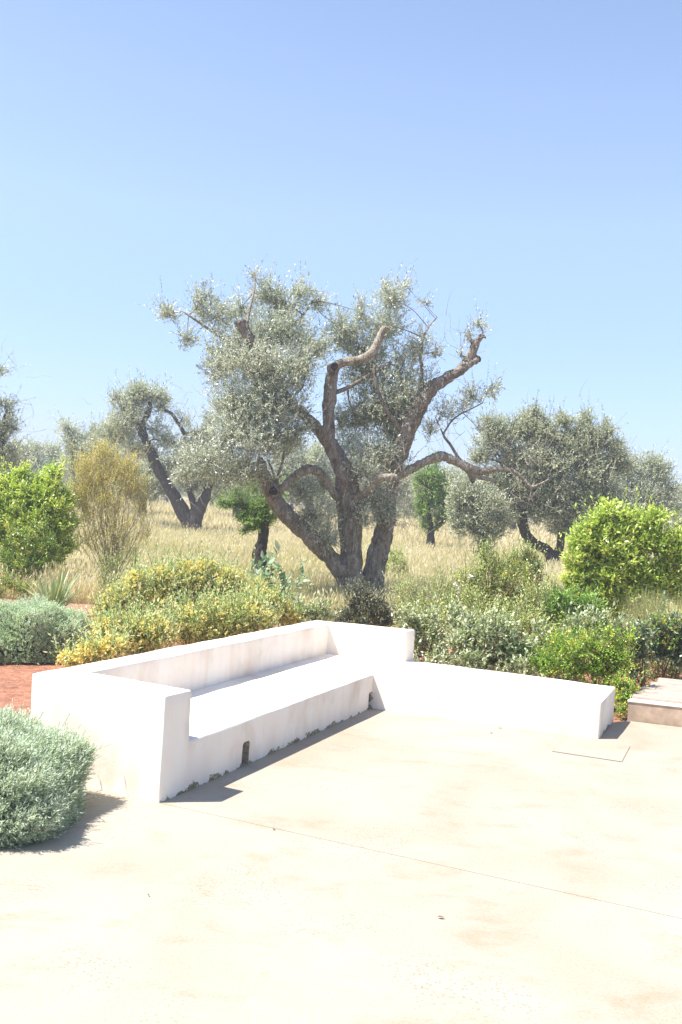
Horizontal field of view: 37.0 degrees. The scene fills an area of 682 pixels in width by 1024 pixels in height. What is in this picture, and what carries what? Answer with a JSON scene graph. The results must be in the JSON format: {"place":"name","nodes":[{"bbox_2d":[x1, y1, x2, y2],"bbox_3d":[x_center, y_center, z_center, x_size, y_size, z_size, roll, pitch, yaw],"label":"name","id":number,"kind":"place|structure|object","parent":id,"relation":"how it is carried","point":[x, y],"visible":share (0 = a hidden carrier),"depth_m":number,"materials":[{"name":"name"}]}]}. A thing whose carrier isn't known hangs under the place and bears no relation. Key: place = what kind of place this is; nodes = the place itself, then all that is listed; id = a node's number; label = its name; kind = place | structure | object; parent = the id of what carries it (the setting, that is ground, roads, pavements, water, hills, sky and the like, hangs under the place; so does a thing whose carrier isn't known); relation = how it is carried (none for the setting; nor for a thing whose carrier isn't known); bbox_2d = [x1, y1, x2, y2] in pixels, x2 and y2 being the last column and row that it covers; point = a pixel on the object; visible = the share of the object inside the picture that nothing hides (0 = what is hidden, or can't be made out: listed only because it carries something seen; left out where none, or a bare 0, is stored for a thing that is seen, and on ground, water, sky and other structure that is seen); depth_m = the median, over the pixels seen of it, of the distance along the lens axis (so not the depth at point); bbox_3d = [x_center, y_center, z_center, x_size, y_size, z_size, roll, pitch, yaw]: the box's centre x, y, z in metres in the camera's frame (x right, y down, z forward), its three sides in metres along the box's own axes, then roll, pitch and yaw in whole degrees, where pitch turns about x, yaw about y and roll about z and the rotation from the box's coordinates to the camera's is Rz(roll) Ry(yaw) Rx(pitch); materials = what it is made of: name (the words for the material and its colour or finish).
{"place":"outdoors","nodes":[
{"label":"outdoors","id":0,"kind":"place"},
{"bbox_2d":[0,514,680,629],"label":"field grass","id":1,"kind":"structure","parent":0,"point":[88,570],"depth_m":33.01,"materials":[{"name":"beige plant"}]},
{"bbox_2d":[0,786,681,1023],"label":"patio","id":2,"kind":"structure","parent":0,"point":[228,921],"depth_m":5.65,"materials":[{"name":"concrete"}]},
{"bbox_2d":[0,698,110,849],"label":"lavender bush","id":3,"kind":"object","parent":2,"relation":"on","point":[44,772],"visible":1,"depth_m":7.02,"materials":[{"name":"green plant"}]},
{"bbox_2d":[0,487,681,721],"bbox_3d":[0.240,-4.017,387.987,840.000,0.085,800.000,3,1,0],"label":"ground","id":4,"kind":"structure","parent":0,"point":[15,683],"depth_m":13.00,"materials":[{"name":"red soil"}]},
{"bbox_2d":[0,562,38,602],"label":"understory bush","id":5,"kind":"object","parent":4,"relation":"on","point":[8,580],"visible":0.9,"depth_m":19.48,"materials":[{"name":"green plant"}]},
{"bbox_2d":[0,334,55,475],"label":"olive tree","id":6,"kind":"object","parent":4,"relation":"on","point":[12,453],"visible":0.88,"depth_m":43.96,"materials":[{"name":"green plant"}]},
{"bbox_2d":[0,510,68,580],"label":"orange tip shrub","id":7,"kind":"object","parent":4,"relation":"on","point":[46,543],"visible":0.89,"depth_m":20.96,"materials":[{"name":"green plant"}]},
{"bbox_2d":[9,428,67,480],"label":"olive tree","id":8,"kind":"object","parent":4,"relation":"on","point":[48,450],"visible":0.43,"depth_m":99.51,"materials":[{"name":"green plant"}]},
{"bbox_2d":[0,588,91,664],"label":"santolina bush","id":9,"kind":"object","parent":4,"relation":"on","point":[25,630],"visible":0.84,"depth_m":13.65,"materials":[{"name":"green plant"}]},
{"bbox_2d":[0,454,92,572],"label":"lime shrub","id":10,"kind":"object","parent":4,"relation":"on","point":[36,497],"visible":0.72,"depth_m":22.82,"materials":[{"name":"green plant"}]},
{"bbox_2d":[8,563,92,606],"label":"flax plant","id":11,"kind":"object","parent":4,"relation":"on","point":[58,590],"visible":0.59,"depth_m":18.29,"materials":[{"name":"green plant"}]},
{"bbox_2d":[37,457,63,475],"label":"almond tree","id":12,"kind":"object","parent":4,"relation":"on","point":[51,462],"visible":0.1,"depth_m":59.95,"materials":[{"name":"green plant"}]},
{"bbox_2d":[44,458,72,486],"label":"olive tree","id":13,"kind":"object","parent":4,"relation":"on","point":[64,476],"visible":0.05,"depth_m":117.60,"materials":[{"name":"green plant"}]},
{"bbox_2d":[43,407,128,510],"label":"olive tree","id":14,"kind":"object","parent":4,"relation":"on","point":[77,439],"visible":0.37,"depth_m":71.49,"materials":[{"name":"green plant"}]},
{"bbox_2d":[43,603,141,666],"bbox_3d":[-2.826,1.577,11.666,1.141,1.110,0.623,3,1,-10],"label":"flowering sage","id":15,"kind":"object","parent":4,"relation":"on","point":[88,647],"visible":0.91,"depth_m":11.56,"materials":[{"name":"yellow plant"}]},
{"bbox_2d":[64,453,125,508],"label":"olive tree","id":16,"kind":"object","parent":4,"relation":"on","point":[101,486],"depth_m":83.75,"materials":[{"name":"green plant"}]},
{"bbox_2d":[62,421,162,584],"bbox_3d":[-5.268,-0.152,23.517,2.520,3.875,1.404,3,1,0],"label":"feathery shrub","id":17,"kind":"object","parent":4,"relation":"on","point":[94,480],"visible":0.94,"depth_m":23.42,"materials":[{"name":"green plant"}]},
{"bbox_2d":[93,532,143,601],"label":"spindly herb","id":18,"kind":"object","parent":4,"relation":"on","point":[113,565],"visible":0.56,"depth_m":17.49,"materials":[{"name":"green plant"}]},
{"bbox_2d":[87,545,158,622],"bbox_3d":[-3.468,1.254,16.374,1.122,1.522,1.298,3,1,0],"label":"flowering sage","id":19,"kind":"object","parent":4,"relation":"on","point":[134,581],"visible":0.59,"depth_m":16.12,"materials":[{"name":"yellow plant"}]},
{"bbox_2d":[76,564,181,657],"bbox_3d":[-2.657,1.402,12.584,1.400,1.449,0.933,3,1,0],"label":"flowering sage","id":20,"kind":"object","parent":4,"relation":"on","point":[147,633],"visible":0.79,"depth_m":12.52,"materials":[{"name":"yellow plant"}]},
{"bbox_2d":[109,445,181,514],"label":"olive tree","id":21,"kind":"object","parent":4,"relation":"on","point":[159,491],"visible":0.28,"depth_m":75.58,"materials":[{"name":"green plant"}]},
{"bbox_2d":[82,360,244,530],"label":"olive tree","id":22,"kind":"object","parent":4,"relation":"on","point":[141,393],"visible":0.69,"depth_m":54.76,"materials":[{"name":"green plant"}]},
{"bbox_2d":[161,452,186,501],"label":"olive tree","id":23,"kind":"object","parent":4,"relation":"on","point":[180,492],"visible":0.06,"depth_m":131.59,"materials":[{"name":"green plant"}]},
{"bbox_2d":[113,533,272,616],"bbox_3d":[-2.483,1.212,17.051,2.689,1.699,1.222,3,1,0],"label":"flowering sage","id":24,"kind":"object","parent":4,"relation":"on","point":[200,569],"visible":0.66,"depth_m":16.87,"materials":[{"name":"green plant"}]},
{"bbox_2d":[193,488,214,506],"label":"olive tree","id":25,"kind":"object","parent":4,"relation":"on","point":[199,495],"visible":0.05,"depth_m":117.70,"materials":[{"name":"green plant"}]},
{"bbox_2d":[155,559,286,646],"bbox_3d":[-1.680,1.381,14.191,1.948,1.554,1.094,3,1,0],"label":"flowering sage","id":26,"kind":"object","parent":4,"relation":"on","point":[236,614],"visible":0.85,"depth_m":14.05,"materials":[{"name":"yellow plant"}]},
{"bbox_2d":[209,455,258,515],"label":"olive tree","id":27,"kind":"object","parent":4,"relation":"on","point":[215,495],"visible":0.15,"depth_m":79.63,"materials":[{"name":"green plant"}]},
{"bbox_2d":[209,464,300,573],"bbox_3d":[-2.246,0.278,27.280,1.997,3.444,2.324,4,1,22],"label":"almond tree","id":28,"kind":"object","parent":4,"relation":"on","point":[259,518],"visible":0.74,"depth_m":26.72,"materials":[{"name":"green plant"}]},
{"bbox_2d":[228,565,312,627],"bbox_3d":[-1.084,1.480,15.176,1.325,1.395,0.844,3,1,0],"label":"flowering sage","id":29,"kind":"object","parent":4,"relation":"on","point":[290,616],"visible":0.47,"depth_m":15.12,"materials":[{"name":"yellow plant"}]},
{"bbox_2d":[248,540,311,607],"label":"broad leaf plant","id":30,"kind":"object","parent":4,"relation":"on","point":[300,581],"visible":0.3,"depth_m":18.45,"materials":[{"name":"green plant"}]},
{"bbox_2d":[281,477,315,509],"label":"olive tree","id":31,"kind":"object","parent":4,"relation":"on","point":[292,506],"visible":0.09,"depth_m":117.53,"materials":[{"name":"green plant"}]},
{"bbox_2d":[264,437,334,521],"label":"olive tree","id":32,"kind":"object","parent":4,"relation":"on","point":[315,455],"visible":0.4,"depth_m":77.36,"materials":[{"name":"green plant"}]},
{"bbox_2d":[292,578,342,621],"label":"silver bush","id":33,"kind":"object","parent":4,"relation":"on","point":[313,614],"visible":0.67,"depth_m":15.57,"materials":[{"name":"green plant"}]},
{"bbox_2d":[136,253,549,596],"bbox_3d":[0.160,-1.887,24.199,10.088,8.812,3.608,3,1,-16],"label":"olive tree","id":34,"kind":"object","parent":4,"relation":"on","point":[244,346],"visible":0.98,"depth_m":23.98,"materials":[{"name":"green plant"}]},
{"bbox_2d":[18,496,671,553],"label":"field grass","id":35,"kind":"structure","parent":4,"relation":"on","point":[165,510],"depth_m":70.30,"materials":[{"name":"beige plant"}]},
{"bbox_2d":[314,479,382,518],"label":"olive tree","id":36,"kind":"object","parent":4,"relation":"on","point":[328,499],"visible":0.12,"depth_m":87.32,"materials":[{"name":"green plant"}]},
{"bbox_2d":[331,557,402,626],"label":"mastic bush","id":37,"kind":"object","parent":4,"relation":"on","point":[382,614],"visible":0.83,"depth_m":16.38,"materials":[{"name":"green plant"}]},
{"bbox_2d":[352,436,416,523],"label":"olive tree","id":38,"kind":"object","parent":4,"relation":"on","point":[403,494],"visible":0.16,"depth_m":81.61,"materials":[{"name":"green plant"}]},
{"bbox_2d":[385,541,413,578],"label":"round bush","id":39,"kind":"object","parent":4,"relation":"on","point":[395,557],"visible":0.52,"depth_m":29.50,"materials":[{"name":"green plant"}]},
{"bbox_2d":[396,463,452,521],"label":"olive tree","id":40,"kind":"object","parent":4,"relation":"on","point":[406,510],"visible":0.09,"depth_m":91.69,"materials":[{"name":"green plant"}]},
{"bbox_2d":[385,589,471,663],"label":"silverberry bush","id":41,"kind":"object","parent":4,"relation":"on","point":[430,624],"visible":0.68,"depth_m":14.17,"materials":[{"name":"green plant"}]},
{"bbox_2d":[408,446,456,547],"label":"almond tree","id":42,"kind":"object","parent":4,"relation":"on","point":[434,484],"visible":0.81,"depth_m":49.84,"materials":[{"name":"green plant"}]},
{"bbox_2d":[404,454,487,525],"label":"olive tree","id":43,"kind":"object","parent":4,"relation":"on","point":[456,470],"visible":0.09,"depth_m":79.66,"materials":[{"name":"green plant"}]},
{"bbox_2d":[380,552,563,626],"bbox_3d":[2.588,1.520,19.541,3.841,1.602,1.040,3,1,0],"label":"weedy bush","id":44,"kind":"object","parent":4,"relation":"on","point":[440,582],"visible":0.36,"depth_m":19.47,"materials":[{"name":"green plant"}]},
{"bbox_2d":[440,462,516,560],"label":"olive tree","id":45,"kind":"object","parent":4,"relation":"on","point":[477,506],"visible":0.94,"depth_m":40.74,"materials":[{"name":"green plant"}]},
{"bbox_2d":[397,553,561,661],"bbox_3d":[2.170,1.509,15.759,2.642,1.702,0.867,3,1,0],"label":"understory bush","id":46,"kind":"object","parent":4,"relation":"on","point":[470,598],"visible":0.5,"depth_m":15.80,"materials":[{"name":"green plant"}]},
{"bbox_2d":[398,581,563,664],"bbox_3d":[2.141,1.670,15.307,2.492,1.395,1.000,3,1,-11],"label":"understory bush","id":47,"kind":"object","parent":4,"relation":"on","point":[527,624],"visible":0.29,"depth_m":15.26,"materials":[{"name":"green plant"}]},
{"bbox_2d":[439,594,547,673],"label":"silverberry bush","id":48,"kind":"object","parent":4,"relation":"on","point":[506,645],"visible":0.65,"depth_m":13.53,"materials":[{"name":"green plant"}]},
{"bbox_2d":[450,517,547,636],"bbox_3d":[2.679,1.220,17.512,1.746,2.282,1.069,3,1,0],"label":"bush","id":49,"kind":"object","parent":4,"relation":"on","point":[483,568],"visible":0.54,"depth_m":17.46,"materials":[{"name":"green plant"}]},
{"bbox_2d":[413,627,584,681],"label":"understory bush","id":50,"kind":"object","parent":4,"relation":"on","point":[468,660],"visible":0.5,"depth_m":13.10,"materials":[{"name":"green plant"}]},
{"bbox_2d":[486,473,537,531],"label":"olive tree","id":51,"kind":"object","parent":4,"relation":"on","point":[514,527],"visible":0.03,"depth_m":89.76,"materials":[{"name":"green plant"}]},
{"bbox_2d":[496,553,536,641],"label":"green bush","id":52,"kind":"object","parent":4,"relation":"on","point":[511,575],"visible":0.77,"depth_m":17.01,"materials":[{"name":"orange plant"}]},
{"bbox_2d":[457,377,648,566],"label":"olive tree","id":53,"kind":"object","parent":4,"relation":"on","point":[588,464],"visible":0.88,"depth_m":42.11,"materials":[{"name":"green plant"}]},
{"bbox_2d":[529,572,607,665],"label":"loquat bush","id":54,"kind":"object","parent":4,"relation":"on","point":[565,599],"visible":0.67,"depth_m":15.77,"materials":[{"name":"green plant"}]},
{"bbox_2d":[516,610,629,701],"bbox_3d":[3.160,1.946,13.575,1.837,1.287,0.786,3,1,0],"label":"understory bush","id":55,"kind":"object","parent":4,"relation":"on","point":[532,648],"visible":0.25,"depth_m":13.62,"materials":[{"name":"green plant"}]},
{"bbox_2d":[518,599,643,683],"bbox_3d":[3.333,1.816,14.384,1.898,1.276,0.656,3,1,-8],"label":"silverberry bush","id":56,"kind":"object","parent":4,"relation":"on","point":[578,619],"visible":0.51,"depth_m":14.37,"materials":[{"name":"green plant"}]},
{"bbox_2d":[524,614,651,720],"bbox_3d":[3.107,1.854,12.807,1.635,1.258,0.992,4,1,26],"label":"mastic bush","id":57,"kind":"object","parent":4,"relation":"on","point":[570,655],"visible":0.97,"depth_m":12.71,"materials":[{"name":"green plant"}]},
{"bbox_2d":[552,486,681,625],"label":"lime shrub","id":58,"kind":"object","parent":4,"relation":"on","point":[606,543],"visible":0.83,"depth_m":18.47,"materials":[{"name":"green plant"}]},
{"bbox_2d":[612,587,667,653],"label":"grass tuft","id":59,"kind":"object","parent":4,"relation":"on","point":[636,604],"visible":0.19,"depth_m":17.50,"materials":[{"name":"green plant"}]},
{"bbox_2d":[617,613,666,689],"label":"photinia bush","id":60,"kind":"object","parent":4,"relation":"on","point":[645,632],"visible":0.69,"depth_m":14.01,"materials":[{"name":"green plant"}]},
{"bbox_2d":[606,440,681,534],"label":"olive tree","id":61,"kind":"object","parent":4,"relation":"on","point":[662,488],"visible":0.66,"depth_m":55.49,"materials":[{"name":"green plant"}]},
{"bbox_2d":[619,591,681,686],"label":"understory bush","id":62,"kind":"object","parent":4,"relation":"on","point":[657,669],"visible":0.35,"depth_m":15.30,"materials":[{"name":"green plant"}]},
{"bbox_2d":[624,586,681,660],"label":"grass tuft","id":63,"kind":"object","parent":4,"relation":"on","point":[645,611],"visible":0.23,"depth_m":17.18,"materials":[{"name":"green plant"}]},
{"bbox_2d":[640,590,681,679],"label":"photinia bush","id":64,"kind":"object","parent":4,"relation":"on","point":[656,647],"visible":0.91,"depth_m":14.55,"materials":[{"name":"green plant"}]},
{"bbox_2d":[642,590,681,663],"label":"grass tuft","id":65,"kind":"object","parent":4,"relation":"on","point":[680,607],"visible":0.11,"depth_m":17.02,"materials":[{"name":"green plant"}]},
{"bbox_2d":[667,477,681,527],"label":"olive tree","id":66,"kind":"object","parent":4,"relation":"on","point":[672,521],"visible":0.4,"depth_m":84.47,"materials":[{"name":"green plant"}]},
{"bbox_2d":[0,0,681,504],"label":"sky","id":67,"kind":"structure","parent":0,"point":[526,154],"materials":[{"name":"blue"}]},
{"bbox_2d":[61,523,657,653],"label":"green grass","id":68,"kind":"structure","parent":0,"point":[247,575],"depth_m":34.70,"materials":[{"name":"plant"}]},
{"bbox_2d":[161,708,681,918],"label":"patio","id":69,"kind":"structure","parent":0,"point":[526,806],"depth_m":8.34,"materials":[{"name":"concrete"}]},
{"bbox_2d":[30,620,614,802],"bbox_3d":[0.310,1.918,10.128,3.863,0.886,5.581,4,1,25],"label":"masonry bench","id":70,"kind":"object","parent":69,"relation":"on","point":[167,723],"visible":0.91,"depth_m":10.31,"materials":[{"name":"paint"}]},
{"bbox_2d":[553,737,629,761],"bbox_3d":[2.573,2.427,10.444,0.687,0.002,0.742,4,1,22],"label":"access cover","id":71,"kind":"object","parent":69,"relation":"on","point":[594,749],"visible":1,"depth_m":10.42,"materials":[{"name":"concrete"}]},
{"bbox_2d":[627,678,681,726],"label":"concrete platform","id":72,"kind":"structure","parent":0,"point":[659,702],"depth_m":11.95,"materials":[{"name":"concrete"}]}
]}

